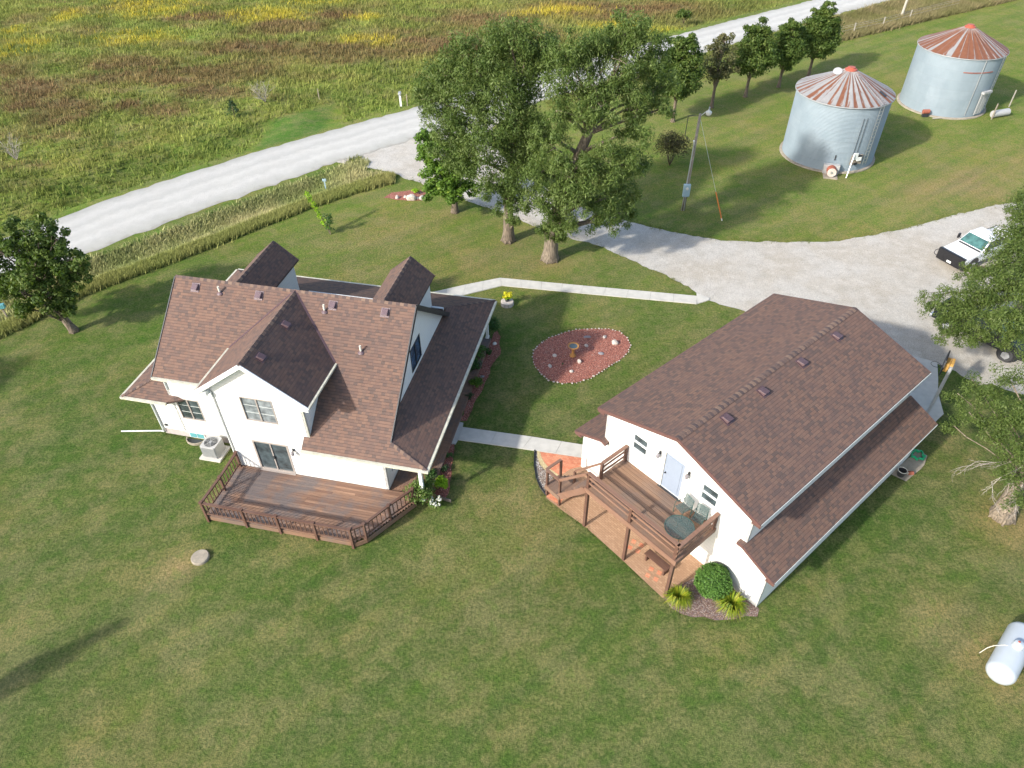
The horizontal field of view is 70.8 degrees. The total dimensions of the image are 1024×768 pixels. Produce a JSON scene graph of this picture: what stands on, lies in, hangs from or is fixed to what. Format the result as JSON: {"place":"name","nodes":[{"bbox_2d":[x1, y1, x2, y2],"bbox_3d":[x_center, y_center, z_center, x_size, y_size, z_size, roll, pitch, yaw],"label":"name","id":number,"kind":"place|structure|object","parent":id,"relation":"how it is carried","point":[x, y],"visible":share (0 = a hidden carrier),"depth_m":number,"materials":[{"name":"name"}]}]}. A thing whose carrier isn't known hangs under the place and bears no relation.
{"place":"outdoors","nodes":[
{"label":"outdoors","id":0,"kind":"place"},
{"bbox_2d":[0,157,388,320],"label":"ditch grass","id":1,"kind":"structure","parent":0,"point":[345,175],"depth_m":55.84,"materials":[{"name":"plant"}]},
{"bbox_2d":[0,0,889,272],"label":"road","id":2,"kind":"structure","parent":0,"point":[100,225],"depth_m":61.61,"materials":[{"name":"grey gravel"}]},
{"bbox_2d":[0,0,1023,767],"bbox_3d":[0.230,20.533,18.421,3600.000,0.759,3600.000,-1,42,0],"label":"ground","id":3,"kind":"structure","parent":0,"point":[498,610],"depth_m":32.65,"materials":[{"name":"green plant"}]},
{"bbox_2d":[0,303,7,317],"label":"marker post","id":4,"kind":"object","parent":3,"relation":"on","point":[2,306],"visible":0.94,"depth_m":45.43,"materials":[{"name":"teal wood"}]},
{"bbox_2d":[0,133,20,159],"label":"bare bush","id":5,"kind":"object","parent":3,"relation":"on","point":[15,157],"visible":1,"depth_m":62.91,"materials":[{"name":"plant"}]},
{"bbox_2d":[0,211,94,333],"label":"maple tree","id":6,"kind":"object","parent":3,"relation":"on","point":[37,249],"visible":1,"depth_m":41.41,"materials":[{"name":"green plant"}]},
{"bbox_2d":[186,436,203,445],"bbox_3d":[-16.667,3.032,37.794,1.079,0.180,0.444,8,43,9],"label":"window well","id":7,"kind":"object","parent":3,"relation":"on","point":[193,442],"depth_m":37.81,"materials":[{"name":"metal"}]},
{"bbox_2d":[0,170,395,338],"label":"grass strip","id":8,"kind":"object","parent":3,"relation":"on","point":[114,277],"depth_m":52.53,"materials":[{"name":"green plant"}]},
{"bbox_2d":[191,549,209,565],"bbox_3d":[-14.042,7.806,32.432,0.800,0.170,0.800,-1,42,0],"label":"septic cover","id":9,"kind":"object","parent":3,"relation":"on","point":[200,557],"visible":1,"depth_m":32.33,"materials":[{"name":"concrete"}]},
{"bbox_2d":[199,435,230,462],"bbox_3d":[-15.337,3.255,36.940,1.160,0.906,1.100,8,43,9],"label":"air conditioner","id":10,"kind":"object","parent":3,"relation":"on","point":[214,448],"visible":1,"depth_m":36.74,"materials":[{"name":"metal"}]},
{"bbox_2d":[226,98,240,116],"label":"cedar tree","id":11,"kind":"object","parent":3,"relation":"on","point":[232,104],"visible":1,"depth_m":69.90,"materials":[{"name":"green plant"}]},
{"bbox_2d":[250,81,273,101],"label":"bare bush","id":12,"kind":"object","parent":3,"relation":"on","point":[261,97],"visible":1,"depth_m":72.53,"materials":[{"name":"plant"}]},
{"bbox_2d":[119,241,496,500],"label":"house","id":13,"kind":"structure","parent":3,"relation":"on","point":[267,359],"depth_m":34.59,"materials":[{"name":"white"}]},
{"bbox_2d":[176,399,205,421],"bbox_3d":[-16.322,1.284,36.562,1.300,1.440,0.090,8,43,9],"label":"window","id":14,"kind":"structure","parent":13,"relation":"in","point":[189,409],"depth_m":36.62,"materials":[{"name":"grey glass"}]},
{"bbox_2d":[188,431,205,438],"bbox_3d":[-16.553,2.704,37.873,0.900,0.380,0.053,8,43,9],"label":"basement window","id":15,"kind":"structure","parent":13,"relation":"in","point":[192,434],"depth_m":37.84,"materials":[{"name":"teal glass"}]},
{"bbox_2d":[238,396,278,424],"bbox_3d":[-11.609,1.200,33.034,1.610,1.480,0.090,8,43,9],"label":"window","id":16,"kind":"structure","parent":13,"relation":"in","point":[258,410],"depth_m":33.06,"materials":[{"name":"white glass"}]},
{"bbox_2d":[251,440,295,475],"bbox_3d":[-11.612,3.586,35.114,1.910,2.070,0.190,8,43,9],"label":"sliding door","id":17,"kind":"structure","parent":13,"relation":"in","point":[273,457],"depth_m":35.20,"materials":[{"name":"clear glass"}]},
{"bbox_2d":[410,334,421,372],"bbox_3d":[-4.835,-1.543,36.006,0.090,1.400,1.490,8,43,9],"label":"window","id":18,"kind":"structure","parent":13,"relation":"in","point":[415,352],"depth_m":36.11,"materials":[{"name":"glass"}]},
{"bbox_2d":[198,451,418,548],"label":"deck","id":19,"kind":"structure","parent":3,"relation":"on","point":[350,514],"depth_m":34.09,"materials":[{"name":"brown wood"}]},
{"bbox_2d":[304,191,334,233],"bbox_3d":[-14.067,-12.443,52.702,1.989,3.234,0.834,10,43,11],"label":"sapling","id":20,"kind":"object","parent":3,"relation":"on","point":[329,217],"visible":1,"depth_m":52.79,"materials":[{"name":"green plant"}]},
{"bbox_2d":[0,0,798,233],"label":"meadow grass","id":21,"kind":"structure","parent":3,"relation":"on","point":[224,39],"depth_m":83.31,"materials":[{"name":"green plant"}]},
{"bbox_2d":[398,91,401,105],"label":"marker post","id":22,"kind":"object","parent":3,"relation":"on","point":[399,93],"visible":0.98,"depth_m":72.00,"materials":[{"name":"white plastic"}]},
{"bbox_2d":[384,190,428,200],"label":"mulch","id":23,"kind":"object","parent":3,"relation":"on","point":[392,195],"visible":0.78,"depth_m":58.19,"materials":[{"name":"red wood"}]},
{"bbox_2d":[406,194,415,200],"bbox_3d":[-8.039,-14.859,57.476,0.794,0.719,0.480,-1,42,0],"label":"boulder","id":24,"kind":"object","parent":3,"relation":"on","point":[410,197],"visible":1,"depth_m":57.27,"materials":[{"name":"stone"}]},
{"bbox_2d":[402,476,438,504],"bbox_3d":[-4.362,5.170,34.202,1.747,1.547,1.610,-1,42,0],"label":"rose bush","id":25,"kind":"object","parent":3,"relation":"on","point":[422,493],"visible":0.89,"depth_m":33.89,"materials":[{"name":"green plant"}]},
{"bbox_2d":[423,468,436,480],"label":"shrub","id":26,"kind":"object","parent":3,"relation":"on","point":[431,474],"visible":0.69,"depth_m":35.39,"materials":[{"name":"green plant"}]},
{"bbox_2d":[427,495,442,508],"bbox_3d":[-3.668,5.638,34.234,0.784,0.797,0.794,-1,42,0],"label":"hydrangea","id":27,"kind":"object","parent":3,"relation":"on","point":[435,504],"visible":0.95,"depth_m":34.08,"materials":[{"name":"white plant"}]},
{"bbox_2d":[426,444,453,502],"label":"mulch","id":28,"kind":"object","parent":3,"relation":"on","point":[440,491],"visible":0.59,"depth_m":35.92,"materials":[{"name":"red wood"}]},
{"bbox_2d":[432,475,448,488],"bbox_3d":[-3.519,4.832,35.205,0.861,0.698,0.854,-1,42,0],"label":"shrub","id":29,"kind":"object","parent":28,"relation":"on","point":[441,481],"visible":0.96,"depth_m":35.01,"materials":[{"name":"green plant"}]},
{"bbox_2d":[441,464,449,472],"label":"shrub","id":30,"kind":"object","parent":28,"relation":"on","point":[445,467],"visible":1,"depth_m":36.01,"materials":[{"name":"green plant"}]},
{"bbox_2d":[446,452,453,457],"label":"shrub","id":31,"kind":"object","parent":28,"relation":"on","point":[451,454],"visible":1,"depth_m":36.74,"materials":[{"name":"green plant"}]},
{"bbox_2d":[436,495,450,501],"bbox_3d":[-3.313,5.531,34.752,0.808,0.200,0.040,14,44,16],"label":"landscape timber","id":32,"kind":"object","parent":3,"relation":"on","point":[446,499],"visible":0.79,"depth_m":34.69,"materials":[{"name":"grey wood"}]},
{"bbox_2d":[413,127,482,213],"bbox_3d":[-4.585,-15.568,53.591,4.916,6.709,3.988,-14,44,-14],"label":"maple tree","id":33,"kind":"object","parent":3,"relation":"on","point":[448,188],"visible":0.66,"depth_m":53.11,"materials":[{"name":"green plant"}]},
{"bbox_2d":[470,358,481,371],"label":"shrub","id":34,"kind":"object","parent":3,"relation":"on","point":[475,364],"visible":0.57,"depth_m":41.48,"materials":[{"name":"green plant"}]},
{"bbox_2d":[461,331,500,420],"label":"mulch","id":35,"kind":"object","parent":3,"relation":"on","point":[489,361],"visible":0.74,"depth_m":41.99,"materials":[{"name":"red wood"}]},
{"bbox_2d":[465,392,474,399],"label":"shrub","id":36,"kind":"object","parent":35,"relation":"on","point":[470,395],"visible":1,"depth_m":39.93,"materials":[{"name":"green plant"}]},
{"bbox_2d":[468,376,482,387],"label":"shrub","id":37,"kind":"object","parent":35,"relation":"on","point":[476,381],"visible":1,"depth_m":40.46,"materials":[{"name":"green plant"}]},
{"bbox_2d":[475,344,487,358],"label":"shrub","id":38,"kind":"object","parent":3,"relation":"on","point":[480,349],"visible":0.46,"depth_m":42.24,"materials":[{"name":"green plant"}]},
{"bbox_2d":[410,13,561,244],"bbox_3d":[-1.235,-15.591,46.987,10.243,15.508,7.840,-1,42,0],"label":"willow tree","id":39,"kind":"object","parent":3,"relation":"on","point":[496,50],"visible":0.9,"depth_m":44.48,"materials":[{"name":"green plant"}]},
{"bbox_2d":[484,316,500,334],"bbox_3d":[-1.501,-3.652,44.237,1.601,1.234,1.719,-17,45,-18],"label":"shrub","id":40,"kind":"object","parent":3,"relation":"on","point":[493,324],"visible":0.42,"depth_m":43.87,"materials":[{"name":"green plant"}]},
{"bbox_2d":[501,299,513,307],"bbox_3d":[-0.304,-5.273,46.719,0.850,0.290,0.847,-1,42,0],"label":"planter base","id":41,"kind":"object","parent":3,"relation":"on","point":[505,304],"visible":0.88,"depth_m":46.49,"materials":[{"name":"stone"}]},
{"bbox_2d":[502,291,511,301],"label":"flowers","id":42,"kind":"object","parent":41,"relation":"on","point":[507,296],"visible":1,"depth_m":46.26,"materials":[{"name":"plant"}]},
{"bbox_2d":[452,422,582,457],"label":"footpath","id":43,"kind":"structure","parent":3,"relation":"on","point":[462,433],"depth_m":37.62,"materials":[{"name":"concrete"}]},
{"bbox_2d":[534,450,545,494],"bbox_3d":[1.287,4.418,36.039,0.343,0.077,3.037,-7,42,-6],"label":"edging strip","id":44,"kind":"object","parent":3,"relation":"on","point":[536,474],"visible":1,"depth_m":35.89,"materials":[{"name":"black plastic"}]},
{"bbox_2d":[535,451,552,491],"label":"river pebbles","id":45,"kind":"object","parent":3,"relation":"on","point":[541,473],"visible":0.78,"depth_m":35.97,"materials":[{"name":"grey gravel"}]},
{"bbox_2d":[435,278,696,303],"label":"footpath","id":46,"kind":"structure","parent":3,"relation":"on","point":[466,289],"depth_m":47.92,"materials":[{"name":"concrete"}]},
{"bbox_2d":[345,23,802,168],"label":"verge grass","id":47,"kind":"structure","parent":3,"relation":"on","point":[548,100],"depth_m":73.93,"materials":[{"name":"green plant"}]},
{"bbox_2d":[533,329,630,382],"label":"mulch","id":48,"kind":"object","parent":3,"relation":"on","point":[593,362],"visible":0.99,"depth_m":42.95,"materials":[{"name":"red plant"}]},
{"bbox_2d":[568,342,578,357],"bbox_3d":[3.618,-1.979,42.594,0.680,0.770,0.680,-1,42,0],"label":"birdbath","id":49,"kind":"object","parent":48,"relation":"on","point":[573,346],"visible":1,"depth_m":42.46,"materials":[{"name":"orange ceramic"}]},
{"bbox_2d":[517,6,681,263],"bbox_3d":[5.409,-14.302,45.051,10.782,16.064,6.348,-19,45,-19],"label":"willow tree","id":50,"kind":"object","parent":3,"relation":"on","point":[571,182],"visible":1,"depth_m":43.13,"materials":[{"name":"green plant"}]},
{"bbox_2d":[649,130,692,165],"bbox_3d":[13.457,-19.819,60.664,3.990,3.118,3.897,-1,42,0],"label":"brown bush","id":51,"kind":"object","parent":3,"relation":"on","point":[674,145],"visible":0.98,"depth_m":60.11,"materials":[{"name":"grey plant"}]},
{"bbox_2d":[649,32,706,122],"bbox_3d":[15.045,-27.924,66.050,5.312,8.136,4.836,13,44,15],"label":"pear tree","id":52,"kind":"object","parent":3,"relation":"on","point":[685,62],"visible":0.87,"depth_m":64.54,"materials":[{"name":"green plant"}]},
{"bbox_2d":[674,8,692,23],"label":"green bush","id":53,"kind":"object","parent":3,"relation":"on","point":[685,14],"visible":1,"depth_m":91.39,"materials":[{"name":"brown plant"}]},
{"bbox_2d":[369,167,1003,282],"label":"verge tufts","id":54,"kind":"object","parent":3,"relation":"on","point":[734,238],"visible":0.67,"depth_m":53.61,"materials":[{"name":"green plant"}]},
{"bbox_2d":[681,107,711,210],"bbox_3d":[13.346,-16.407,53.279,1.642,8.082,0.630,-1,42,0],"label":"light pole","id":55,"kind":"object","parent":3,"relation":"on","point":[687,185],"visible":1,"depth_m":53.36,"materials":[{"name":"grey wood"}]},
{"bbox_2d":[701,124,722,220],"bbox_3d":[14.654,-15.684,52.900,3.150,7.324,0.098,25,48,25],"label":"guy wire","id":56,"kind":"object","parent":55,"relation":"attached to","point":[715,190],"visible":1,"depth_m":53.86,"materials":[{"name":"silver metal"}]},
{"bbox_2d":[696,293,709,303],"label":"footpath","id":57,"kind":"structure","parent":3,"relation":"on","point":[701,298],"depth_m":47.04,"materials":[{"name":"concrete"}]},
{"bbox_2d":[664,578,758,619],"bbox_3d":[8.456,9.325,30.525,3.086,0.001,2.937,-23,47,-23],"label":"pebble bed","id":58,"kind":"object","parent":3,"relation":"on","point":[701,606],"visible":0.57,"depth_m":30.38,"materials":[{"name":"grey gravel"}]},
{"bbox_2d":[663,582,694,611],"bbox_3d":[7.046,8.956,30.436,1.462,0.712,1.466,-1,42,0],"label":"daylily","id":59,"kind":"object","parent":58,"relation":"on","point":[678,595],"visible":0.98,"depth_m":30.32,"materials":[{"name":"green plant"}]},
{"bbox_2d":[693,561,732,601],"bbox_3d":[8.524,8.358,30.516,1.681,1.479,1.754,-1,42,0],"label":"globe bush","id":60,"kind":"object","parent":58,"relation":"on","point":[712,580],"visible":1,"depth_m":30.12,"materials":[{"name":"green plant"}]},
{"bbox_2d":[713,588,750,621],"bbox_3d":[9.203,9.171,30.135,1.635,0.759,1.661,-1,42,0],"label":"daylily","id":61,"kind":"object","parent":58,"relation":"on","point":[732,604],"visible":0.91,"depth_m":29.97,"materials":[{"name":"green plant"}]},
{"bbox_2d":[699,32,740,108],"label":"pear tree","id":62,"kind":"object","parent":3,"relation":"on","point":[718,48],"visible":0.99,"depth_m":68.09,"materials":[{"name":"green plant"}]},
{"bbox_2d":[728,16,782,97],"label":"pear tree","id":63,"kind":"object","parent":3,"relation":"on","point":[751,52],"visible":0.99,"depth_m":69.53,"materials":[{"name":"green plant"}]},
{"bbox_2d":[575,293,937,606],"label":"garage","id":64,"kind":"structure","parent":3,"relation":"on","point":[783,436],"depth_m":31.55,"materials":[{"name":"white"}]},
{"bbox_2d":[632,432,648,456],"bbox_3d":[5.660,2.661,31.623,0.090,0.960,0.820,-30,50,-29],"label":"window","id":65,"kind":"structure","parent":64,"relation":"in","point":[640,444],"depth_m":31.64,"materials":[{"name":"white glass"}]},
{"bbox_2d":[657,449,687,501],"bbox_3d":[6.880,3.887,30.762,0.200,2.275,1.260,-30,50,-29],"label":"door","id":66,"kind":"structure","parent":64,"relation":"in","point":[674,471],"depth_m":30.78,"materials":[{"name":"plastic"}]},
{"bbox_2d":[700,482,719,508],"bbox_3d":[8.113,4.558,29.478,0.090,0.960,0.820,-30,50,-29],"label":"window","id":67,"kind":"structure","parent":64,"relation":"in","point":[709,495],"depth_m":29.50,"materials":[{"name":"white glass"}]},
{"bbox_2d":[771,17,810,87],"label":"pear tree","id":68,"kind":"object","parent":3,"relation":"on","point":[791,42],"visible":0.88,"depth_m":71.78,"materials":[{"name":"green plant"}]},
{"bbox_2d":[800,0,844,75],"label":"pear tree","id":69,"kind":"object","parent":3,"relation":"on","point":[821,34],"visible":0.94,"depth_m":73.74,"materials":[{"name":"green plant"}]},
{"bbox_2d":[822,163,839,179],"bbox_3d":[26.513,-17.687,59.810,1.240,0.880,1.250,10,43,11],"label":"bin fan","id":70,"kind":"object","parent":3,"relation":"on","point":[830,170],"visible":1,"depth_m":59.66},
{"bbox_2d":[779,66,895,173],"bbox_3d":[27.584,-22.964,60.834,7.960,7.410,7.960,-1,42,0],"label":"grain bin","id":71,"kind":"object","parent":3,"relation":"on","point":[838,115],"visible":1,"depth_m":58.73,"materials":[{"name":"metal"}]},
{"bbox_2d":[901,0,907,14],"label":"utility pole","id":72,"kind":"object","parent":3,"relation":"on","point":[904,7],"depth_m":92.38,"materials":[{"name":"grey wood"}]},
{"bbox_2d":[891,449,926,480],"bbox_3d":[20.081,4.100,36.159,2.666,0.001,0.792,-29,49,-28],"label":"concrete pad","id":73,"kind":"object","parent":3,"relation":"on","point":[911,464],"visible":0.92,"depth_m":36.17,"materials":[{"name":"grey concrete"}]},
{"bbox_2d":[897,467,907,477],"bbox_3d":[19.255,4.376,35.586,0.459,0.369,0.459,-1,42,0],"label":"bucket","id":74,"kind":"object","parent":73,"relation":"on","point":[902,472],"visible":1,"depth_m":35.57,"materials":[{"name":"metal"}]},
{"bbox_2d":[910,449,925,460],"bbox_3d":[20.614,3.594,36.593,0.794,0.153,0.716,-1,42,0],"label":"garden hose","id":75,"kind":"object","parent":73,"relation":"on","point":[918,451],"visible":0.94,"depth_m":36.52,"materials":[{"name":"green rubber"}]},
{"bbox_2d":[803,0,1015,41],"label":"fence weeds","id":76,"kind":"object","parent":3,"relation":"on","point":[866,15],"visible":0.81,"depth_m":93.77,"materials":[{"name":"green plant"}]},
{"bbox_2d":[921,109,930,116],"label":"engine motor","id":77,"kind":"object","parent":3,"relation":"on","point":[925,112],"visible":1,"depth_m":68.83,"materials":[{"name":"metal"}]},
{"bbox_2d":[897,23,1009,119],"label":"grain bin","id":78,"kind":"object","parent":3,"relation":"on","point":[953,74],"visible":1,"depth_m":67.14,"materials":[{"name":"metal"}]},
{"bbox_2d":[973,90,992,114],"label":"pipe","id":79,"kind":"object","parent":78,"relation":"in","point":[984,94],"depth_m":67.90,"materials":[{"name":"white metal"}]},
{"bbox_2d":[914,184,1023,351],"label":"locust tree","id":80,"kind":"object","parent":3,"relation":"on","point":[1008,278],"visible":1,"depth_m":37.47,"materials":[{"name":"green plant"}]},
{"bbox_2d":[939,331,1023,525],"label":"locust tree","id":81,"kind":"object","parent":3,"relation":"on","point":[1005,507],"visible":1,"depth_m":32.69,"materials":[{"name":"green plant"}]},
{"bbox_2d":[990,108,1010,117],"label":"auger tube","id":82,"kind":"object","parent":3,"relation":"on","point":[1002,112],"visible":1,"depth_m":68.58,"materials":[{"name":"white metal"}]},
{"bbox_2d":[979,622,1023,684],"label":"propane tank","id":83,"kind":"object","parent":3,"relation":"on","point":[1004,664],"visible":1,"depth_m":27.50,"materials":[{"name":"white metal"}]},
{"bbox_2d":[547,492,562,503],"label":"patio","id":84,"kind":"structure","parent":0,"point":[551,497],"depth_m":34.81,"materials":[{"name":"orange brick"}]},
{"bbox_2d":[540,452,581,474],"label":"patio","id":85,"kind":"structure","parent":0,"point":[569,462],"depth_m":36.59,"materials":[{"name":"orange brick"}]},
{"bbox_2d":[537,451,557,475],"bbox_3d":[1.721,4.107,36.388,0.445,0.001,2.192,-21,46,-21],"label":"brick edging","id":86,"kind":"object","parent":85,"relation":"on","point":[542,463],"visible":0.64,"depth_m":36.53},
{"bbox_2d":[546,467,702,597],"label":"patio","id":87,"kind":"structure","parent":0,"point":[606,527],"depth_m":32.91,"materials":[{"name":"orange brick"}]},
{"bbox_2d":[545,444,719,597],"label":"raised deck","id":88,"kind":"structure","parent":87,"relation":"on","point":[633,498],"depth_m":31.12,"materials":[{"name":"brown wood"}]},
{"bbox_2d":[664,515,694,541],"bbox_3d":[6.808,6.074,29.501,1.230,0.729,1.230,-30,50,-29],"label":"patio table","id":89,"kind":"object","parent":88,"relation":"on","point":[680,527],"visible":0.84,"depth_m":29.29,"materials":[{"name":"grey"}]},
{"bbox_2d":[673,493,694,516],"bbox_3d":[7.224,5.166,30.303,0.567,0.990,0.607,-19,45,-19],"label":"patio chair","id":90,"kind":"object","parent":88,"relation":"on","point":[683,507],"visible":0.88,"depth_m":30.30,"materials":[{"name":"grey metal"}]},
{"bbox_2d":[689,503,709,525],"bbox_3d":[7.755,5.526,29.896,0.607,0.990,0.567,30,50,29],"label":"patio chair","id":91,"kind":"object","parent":88,"relation":"on","point":[701,509],"visible":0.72,"depth_m":29.90,"materials":[{"name":"grey"}]},
{"bbox_2d":[628,539,643,553],"bbox_3d":[5.619,7.372,32.716,0.580,0.006,0.586,23,47,24],"label":"brick rosette","id":92,"kind":"object","parent":87,"relation":"on","point":[630,547],"visible":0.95,"depth_m":32.71,"materials":[{"name":"orange brick"}]},
{"bbox_2d":[645,566,661,581],"bbox_3d":[6.215,8.347,31.623,0.580,0.006,0.586,23,47,24],"label":"brick rosette","id":93,"kind":"object","parent":87,"relation":"on","point":[654,578],"visible":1,"depth_m":31.61,"materials":[{"name":"orange brick"}]},
{"bbox_2d":[644,549,669,575],"bbox_3d":[6.405,7.895,31.793,0.390,0.450,1.240,-30,50,-29],"label":"garden bench","id":94,"kind":"object","parent":87,"relation":"on","point":[654,557],"visible":0.93,"depth_m":31.63,"materials":[{"name":"brown wood"}]},
{"bbox_2d":[338,111,1023,393],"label":"driveway","id":95,"kind":"structure","parent":0,"point":[880,280],"depth_m":49.92,"materials":[{"name":"grey gravel"}]},
{"bbox_2d":[934,225,1007,270],"bbox_3d":[32.439,-9.579,49.932,6.024,1.897,2.363,-19,45,-20],"label":"pickup truck","id":96,"kind":"object","parent":95,"relation":"on","point":[967,247],"visible":0.56,"depth_m":49.14,"materials":[{"name":"white paint"}]},
{"bbox_2d":[929,297,1023,362],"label":"pickup truck","id":97,"kind":"object","parent":95,"relation":"on","point":[1007,356],"visible":0.25,"depth_m":42.04,"materials":[{"name":"black paint"}]},
{"bbox_2d":[908,355,943,421],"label":"pavement","id":98,"kind":"structure","parent":0,"point":[923,393],"depth_m":40.22,"materials":[{"name":"concrete"}]},
{"bbox_2d":[926,350,955,413],"bbox_3d":[22.312,-0.049,38.023,0.961,3.750,1.027,-7,42,-7],"label":"basketball hoop","id":99,"kind":"object","parent":98,"relation":"on","point":[947,364],"visible":0.98,"depth_m":37.09,"materials":[{"name":"grey paint"}]},
{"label":"fence post","id":100,"kind":"object","parent":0,"visible":0},
{"bbox_2d":[841,0,957,29],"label":"fence wire","id":101,"kind":"object","parent":100,"relation":"attached to","point":[910,12],"visible":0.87,"depth_m":92.03,"materials":[{"name":"silver metal"}]}
]}

